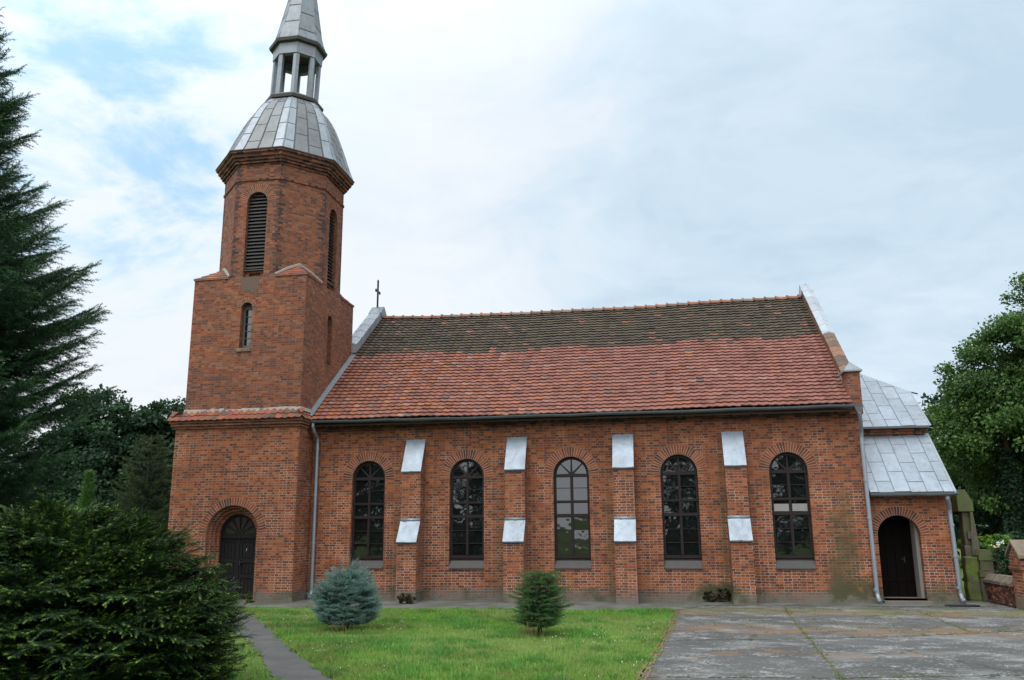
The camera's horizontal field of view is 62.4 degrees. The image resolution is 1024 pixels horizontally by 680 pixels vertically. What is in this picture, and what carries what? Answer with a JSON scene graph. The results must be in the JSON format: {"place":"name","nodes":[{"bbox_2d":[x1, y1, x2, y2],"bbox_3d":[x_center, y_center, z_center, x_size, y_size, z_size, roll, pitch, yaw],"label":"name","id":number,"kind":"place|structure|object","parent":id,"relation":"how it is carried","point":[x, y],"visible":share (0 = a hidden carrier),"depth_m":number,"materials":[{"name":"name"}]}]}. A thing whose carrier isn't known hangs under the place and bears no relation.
{"place":"outdoors","nodes":[
{"label":"outdoors","id":0,"kind":"place"},
{"bbox_2d":[0,0,1023,464],"label":"sky","id":1,"kind":"structure","parent":0,"point":[504,156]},
{"bbox_2d":[209,533,1001,679],"bbox_3d":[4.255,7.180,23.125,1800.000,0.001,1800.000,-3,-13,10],"label":"ground","id":2,"kind":"structure","parent":0,"point":[311,663],"depth_m":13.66,"materials":[{"name":"green plant"}]},
{"bbox_2d":[0,6,117,513],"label":"spruce tree","id":3,"kind":"object","parent":2,"relation":"on","point":[25,355],"visible":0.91,"depth_m":17.45,"materials":[{"name":"green plant"}]},
{"bbox_2d":[16,383,146,514],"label":"oak tree","id":4,"kind":"object","parent":2,"relation":"on","point":[100,441],"visible":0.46,"depth_m":52.73,"materials":[{"name":"green plant"}]},
{"bbox_2d":[76,469,96,513],"bbox_3d":[-14.682,6.490,28.978,0.950,4.122,0.926,-3,-13,10],"label":"thuja tree","id":5,"kind":"object","parent":2,"relation":"on","point":[87,497],"visible":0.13,"depth_m":29.16,"materials":[{"name":"green plant"}]},
{"bbox_2d":[69,494,169,539],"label":"shrub","id":6,"kind":"object","parent":2,"relation":"on","point":[107,502],"visible":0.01,"depth_m":44.19,"materials":[{"name":"green plant"}]},
{"bbox_2d":[0,490,255,679],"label":"yew bush","id":7,"kind":"object","parent":2,"relation":"on","point":[86,594],"visible":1,"depth_m":9.75,"materials":[{"name":"green plant"}]},
{"bbox_2d":[98,434,173,542],"bbox_3d":[-13.585,6.281,31.419,3.390,5.570,3.312,-3,-13,10],"label":"juniper tree","id":8,"kind":"object","parent":2,"relation":"on","point":[137,481],"visible":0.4,"depth_m":31.22,"materials":[{"name":"green plant"}]},
{"bbox_2d":[96,396,185,506],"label":"oak tree","id":9,"kind":"object","parent":2,"relation":"on","point":[154,421],"visible":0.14,"depth_m":52.73,"materials":[{"name":"green plant"}]},
{"bbox_2d":[216,633,284,679],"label":"verge grass","id":10,"kind":"structure","parent":2,"relation":"on","point":[253,660],"depth_m":12.75,"materials":[{"name":"green plant"}]},
{"bbox_2d":[225,611,331,679],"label":"footpath","id":11,"kind":"structure","parent":2,"relation":"on","point":[281,661],"depth_m":13.74,"materials":[{"name":"grey concrete"}]},
{"bbox_2d":[319,618,370,633],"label":"dry stalks","id":12,"kind":"object","parent":2,"relation":"on","point":[342,626],"visible":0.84,"depth_m":16.62,"materials":[{"name":"beige plant"}]},
{"bbox_2d":[307,556,384,630],"bbox_3d":[-3.375,5.144,17.314,1.570,1.542,1.586,-3,-13,10],"label":"blue spruce bush","id":13,"kind":"object","parent":2,"relation":"on","point":[362,591],"visible":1,"depth_m":16.95,"materials":[{"name":"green plant"}]},
{"bbox_2d":[265,611,654,676],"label":"clover flowers","id":14,"kind":"object","parent":2,"relation":"on","point":[483,629],"visible":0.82,"depth_m":15.51,"materials":[{"name":"white plant"}]},
{"bbox_2d":[1,483,1002,534],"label":"distant wood","id":15,"kind":"object","parent":2,"relation":"on","point":[977,530],"depth_m":74.33,"materials":[{"name":"green plant"}]},
{"bbox_2d":[519,620,545,636],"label":"dry stalks","id":16,"kind":"object","parent":2,"relation":"on","point":[529,632],"visible":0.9,"depth_m":15.84,"materials":[{"name":"beige plant"}]},
{"bbox_2d":[505,565,576,634],"bbox_3d":[0.538,4.986,16.237,1.425,1.328,1.371,-3,-13,10],"label":"young fir tree","id":17,"kind":"object","parent":2,"relation":"on","point":[534,609],"visible":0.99,"depth_m":16.09,"materials":[{"name":"green plant"}]},
{"bbox_2d":[165,0,966,604],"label":"church","id":18,"kind":"structure","parent":2,"relation":"on","point":[765,448],"depth_m":24.92,"materials":[{"name":"brick"}]},
{"bbox_2d":[219,515,255,598],"bbox_3d":[-8.065,6.373,24.865,1.160,2.416,0.139,-3,-13,10],"label":"portal door","id":19,"kind":"structure","parent":18,"relation":"in","point":[238,544],"depth_m":24.91,"materials":[{"name":"black paint"}]},
{"bbox_2d":[236,304,251,351],"bbox_3d":[-8.213,-0.387,26.175,0.460,1.564,0.300,-3,-13,10],"label":"tower window","id":20,"kind":"structure","parent":18,"relation":"in","point":[248,309],"depth_m":26.30,"materials":[{"name":"glass"}]},
{"bbox_2d":[343,451,393,568],"bbox_3d":[-4.279,5.049,25.205,1.600,3.425,0.235,-3,-13,10],"label":"window","id":21,"kind":"structure","parent":18,"relation":"in","point":[370,477],"depth_m":25.27,"materials":[{"name":"black glass"}]},
{"bbox_2d":[440,449,492,568],"bbox_3d":[-1.311,4.915,24.700,1.600,3.425,0.235,-3,-13,10],"label":"window","id":22,"kind":"structure","parent":18,"relation":"in","point":[467,476],"depth_m":24.76,"materials":[{"name":"black glass"}]},
{"bbox_2d":[543,447,598,568],"bbox_3d":[1.716,4.779,24.186,1.600,3.425,0.235,-3,-13,10],"label":"window","id":23,"kind":"structure","parent":18,"relation":"in","point":[571,474],"depth_m":24.24,"materials":[{"name":"black glass"}]},
{"bbox_2d":[650,444,707,568],"bbox_3d":[4.720,4.644,23.675,1.600,3.425,0.235,-3,-13,10],"label":"window","id":24,"kind":"structure","parent":18,"relation":"in","point":[679,480],"depth_m":23.74,"materials":[{"name":"black glass"}]},
{"bbox_2d":[758,442,818,568],"bbox_3d":[7.644,4.512,23.178,1.600,3.425,0.235,-3,-13,10],"label":"window","id":25,"kind":"structure","parent":18,"relation":"in","point":[791,515],"depth_m":23.23,"materials":[{"name":"black glass"}]},
{"bbox_2d":[878,515,916,596],"bbox_3d":[10.529,5.855,23.198,1.450,2.300,0.129,-3,-13,10],"label":"sacristy door","id":26,"kind":"structure","parent":18,"relation":"in","point":[894,535],"depth_m":23.17,"materials":[{"name":"wood"}]},
{"bbox_2d":[230,597,997,610],"bbox_3d":[1.037,7.249,23.403,23.420,0.001,5.042,-3,-13,10],"label":"church apron","id":27,"kind":"object","parent":2,"relation":"on","point":[580,605],"visible":0.23,"depth_m":22.39,"materials":[{"name":"concrete"}]},
{"bbox_2d":[245,591,254,602],"bbox_3d":[-7.405,7.271,23.805,0.261,0.399,0.271,-3,-13,10],"label":"weed clump","id":28,"kind":"object","parent":27,"relation":"on","point":[250,597],"visible":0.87,"depth_m":23.77,"materials":[{"name":"green plant"}]},
{"bbox_2d":[397,593,416,603],"bbox_3d":[-2.892,7.080,23.155,0.577,0.328,0.401,-3,-13,10],"label":"cut back shrub","id":29,"kind":"object","parent":27,"relation":"on","point":[407,599],"visible":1,"depth_m":23.08,"materials":[{"name":"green plant"}]},
{"bbox_2d":[703,588,730,601],"bbox_3d":[5.578,6.941,22.887,0.842,0.466,0.295,-3,-13,10],"label":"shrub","id":30,"kind":"object","parent":27,"relation":"on","point":[717,597],"visible":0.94,"depth_m":22.86,"materials":[{"name":"green plant"}]},
{"bbox_2d":[945,604,979,606],"bbox_3d":[11.315,6.667,21.219,0.811,0.042,0.320,-3,-13,10],"label":"drain cover","id":31,"kind":"object","parent":27,"relation":"on","point":[961,605],"visible":1,"depth_m":21.11,"materials":[{"name":"metal"}]},
{"bbox_2d":[951,489,979,592],"bbox_3d":[12.698,5.658,23.438,0.540,2.962,0.500,-3,-13,10],"label":"stone memorial","id":32,"kind":"object","parent":27,"relation":"on","point":[962,502],"visible":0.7,"depth_m":23.43,"materials":[{"name":"stone"}]},
{"bbox_2d":[961,556,981,600],"bbox_3d":[12.505,6.475,22.915,0.412,1.180,0.337,-3,-13,10],"label":"mossy stone","id":33,"kind":"object","parent":27,"relation":"on","point":[970,567],"visible":0.99,"depth_m":22.81,"materials":[{"name":"green stone"}]},
{"bbox_2d":[639,601,1023,679],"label":"yard","id":34,"kind":"structure","parent":2,"relation":"on","point":[774,651],"depth_m":14.67,"materials":[{"name":"concrete"}]},
{"bbox_2d":[635,611,678,679],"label":"lawn litter","id":35,"kind":"object","parent":34,"relation":"on","point":[645,665],"visible":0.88,"depth_m":13.95,"materials":[{"name":"plant"}]},
{"bbox_2d":[426,599,1023,679],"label":"joint weeds","id":36,"kind":"object","parent":34,"relation":"on","point":[833,630],"visible":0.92,"depth_m":16.64,"materials":[{"name":"green plant"}]},
{"bbox_2d":[649,607,1023,679],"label":"joint moss","id":37,"kind":"object","parent":34,"relation":"on","point":[823,656],"visible":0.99,"depth_m":13.40,"materials":[{"name":"plant"}]},
{"bbox_2d":[973,549,997,601],"bbox_3d":[12.795,6.351,22.810,0.455,1.347,0.449,-3,-13,10],"label":"sandstone post","id":38,"kind":"object","parent":34,"relation":"on","point":[985,561],"visible":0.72,"depth_m":22.70,"materials":[{"name":"green stone"}]},
{"bbox_2d":[979,545,1011,575],"bbox_3d":[13.156,6.184,22.350,0.839,1.465,2.638,1,-13,-8],"label":"ivy mound","id":39,"kind":"object","parent":34,"relation":"on","point":[1004,567],"visible":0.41,"depth_m":22.44,"materials":[{"name":"green plant"}]},
{"bbox_2d":[983,574,1016,607],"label":"wall","id":40,"kind":"structure","parent":34,"relation":"on","point":[1000,588],"depth_m":21.61,"materials":[{"name":"brick"}]},
{"bbox_2d":[1004,540,1023,609],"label":"brick pillar","id":41,"kind":"structure","parent":34,"relation":"on","point":[1014,552],"depth_m":20.55,"materials":[{"name":"red brick"}]},
{"bbox_2d":[919,393,1023,554],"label":"hornbeam tree","id":42,"kind":"object","parent":2,"relation":"on","point":[992,521],"visible":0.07,"depth_m":44.62,"materials":[{"name":"green plant"}]},
{"bbox_2d":[921,272,1023,514],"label":"lime tree","id":43,"kind":"object","parent":2,"relation":"on","point":[988,400],"visible":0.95,"depth_m":36.62,"materials":[{"name":"green plant"}]},
{"bbox_2d":[956,533,1011,580],"bbox_3d":[13.716,6.463,24.310,1.608,1.759,0.836,-3,-13,10],"label":"clipped hedge","id":44,"kind":"object","parent":2,"relation":"on","point":[987,540],"visible":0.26,"depth_m":24.32,"materials":[{"name":"green plant"}]},
{"bbox_2d":[989,436,1023,537],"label":"ivy clad trunk","id":45,"kind":"object","parent":2,"relation":"on","point":[1013,521],"visible":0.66,"depth_m":35.60,"materials":[{"name":"green plant"}]},
{"bbox_2d":[989,532,1023,565],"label":"graveyard shrub","id":46,"kind":"object","parent":2,"relation":"on","point":[1015,537],"visible":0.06,"depth_m":26.49,"materials":[{"name":"green plant"}]}
]}

